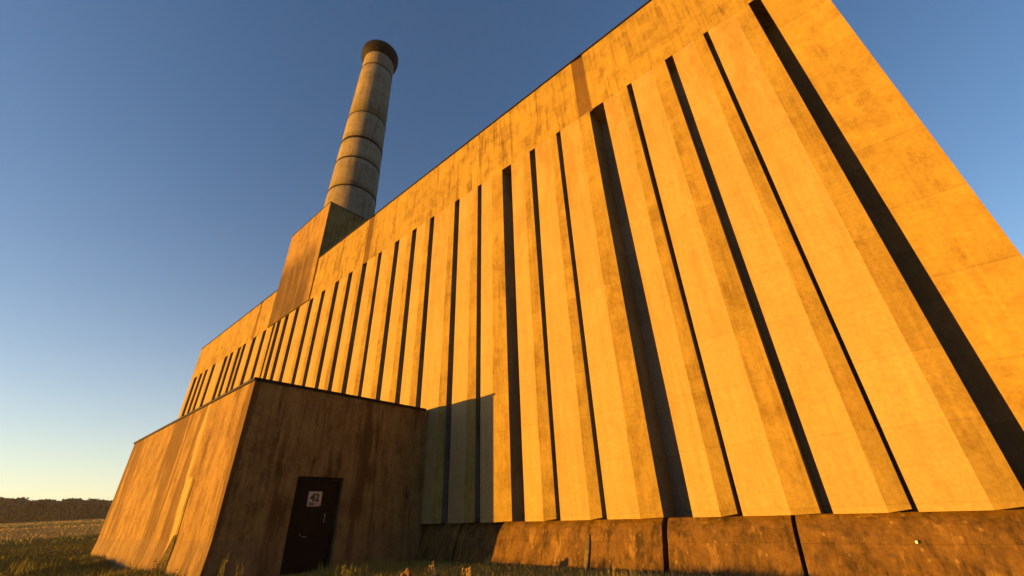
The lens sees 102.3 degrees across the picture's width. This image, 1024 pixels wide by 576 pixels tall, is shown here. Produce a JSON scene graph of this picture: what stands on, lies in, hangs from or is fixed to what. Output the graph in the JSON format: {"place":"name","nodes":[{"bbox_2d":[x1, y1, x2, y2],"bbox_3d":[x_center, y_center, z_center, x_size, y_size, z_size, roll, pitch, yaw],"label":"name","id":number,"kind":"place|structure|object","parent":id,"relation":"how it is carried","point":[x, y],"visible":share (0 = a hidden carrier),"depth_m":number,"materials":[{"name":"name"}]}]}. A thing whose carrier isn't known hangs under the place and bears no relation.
{"place":"outdoors","nodes":[
{"label":"outdoors","id":0,"kind":"place"},
{"bbox_2d":[0,518,741,575],"bbox_3d":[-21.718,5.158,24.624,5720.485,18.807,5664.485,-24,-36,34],"label":"ground","id":1,"kind":"structure","parent":0,"point":[287,574],"depth_m":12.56,"materials":[{"name":"green plant"}]},
{"bbox_2d":[0,497,112,522],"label":"wood","id":2,"kind":"object","parent":1,"relation":"on","point":[18,509],"visible":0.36,"depth_m":251.71,"materials":[{"name":"plant"}]},
{"bbox_2d":[147,558,164,573],"bbox_3d":[-10.388,8.217,12.046,0.347,0.600,0.404,-6,-29,6],"label":"weed","id":3,"kind":"object","parent":1,"relation":"on","point":[156,568],"visible":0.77,"depth_m":12.02,"materials":[{"name":"green plant"}]},
{"bbox_2d":[218,554,228,575],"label":"weed","id":4,"kind":"object","parent":1,"relation":"on","point":[220,570],"visible":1,"depth_m":9.34,"materials":[{"name":"green plant"}]},
{"bbox_2d":[90,377,428,575],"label":"concrete annex","id":5,"kind":"object","parent":1,"relation":"on","point":[238,474],"visible":0.98,"depth_m":13.34,"materials":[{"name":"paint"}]},
{"bbox_2d":[280,477,341,574],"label":"door","id":6,"kind":"structure","parent":5,"relation":"in","point":[309,538],"depth_m":12.61,"materials":[{"name":"paint"}]},
{"bbox_2d":[400,567,411,575],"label":"stone","id":7,"kind":"object","parent":1,"relation":"on","point":[407,572],"visible":0.98,"depth_m":9.66,"materials":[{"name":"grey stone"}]},
{"bbox_2d":[428,561,436,575],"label":"weed","id":8,"kind":"object","parent":1,"relation":"on","point":[431,566],"visible":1,"depth_m":9.94,"materials":[{"name":"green plant"}]},
{"bbox_2d":[462,566,470,575],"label":"weed","id":9,"kind":"object","parent":1,"relation":"on","point":[468,573],"visible":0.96,"depth_m":9.20,"materials":[{"name":"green plant"}]},
{"bbox_2d":[178,0,1023,575],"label":"concrete power building","id":10,"kind":"structure","parent":1,"relation":"on","point":[698,286],"depth_m":11.58,"materials":[{"name":"concrete"}]},
{"bbox_2d":[324,39,397,218],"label":"tall chimney","id":11,"kind":"object","parent":10,"relation":"on","point":[353,186],"visible":0.94,"depth_m":43.92,"materials":[{"name":"concrete"}]},
{"bbox_2d":[583,534,589,571],"bbox_3d":[1.937,6.894,10.695,0.363,0.880,0.136,21,-36,-36],"label":"drain pipe","id":12,"kind":"object","parent":10,"relation":"attached to","point":[586,557],"visible":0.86,"depth_m":10.68,"materials":[{"name":"grey metal"}]},
{"bbox_2d":[0,0,1023,500],"label":"sky","id":13,"kind":"structure","parent":0,"point":[162,162],"materials":[{"name":"blue"}]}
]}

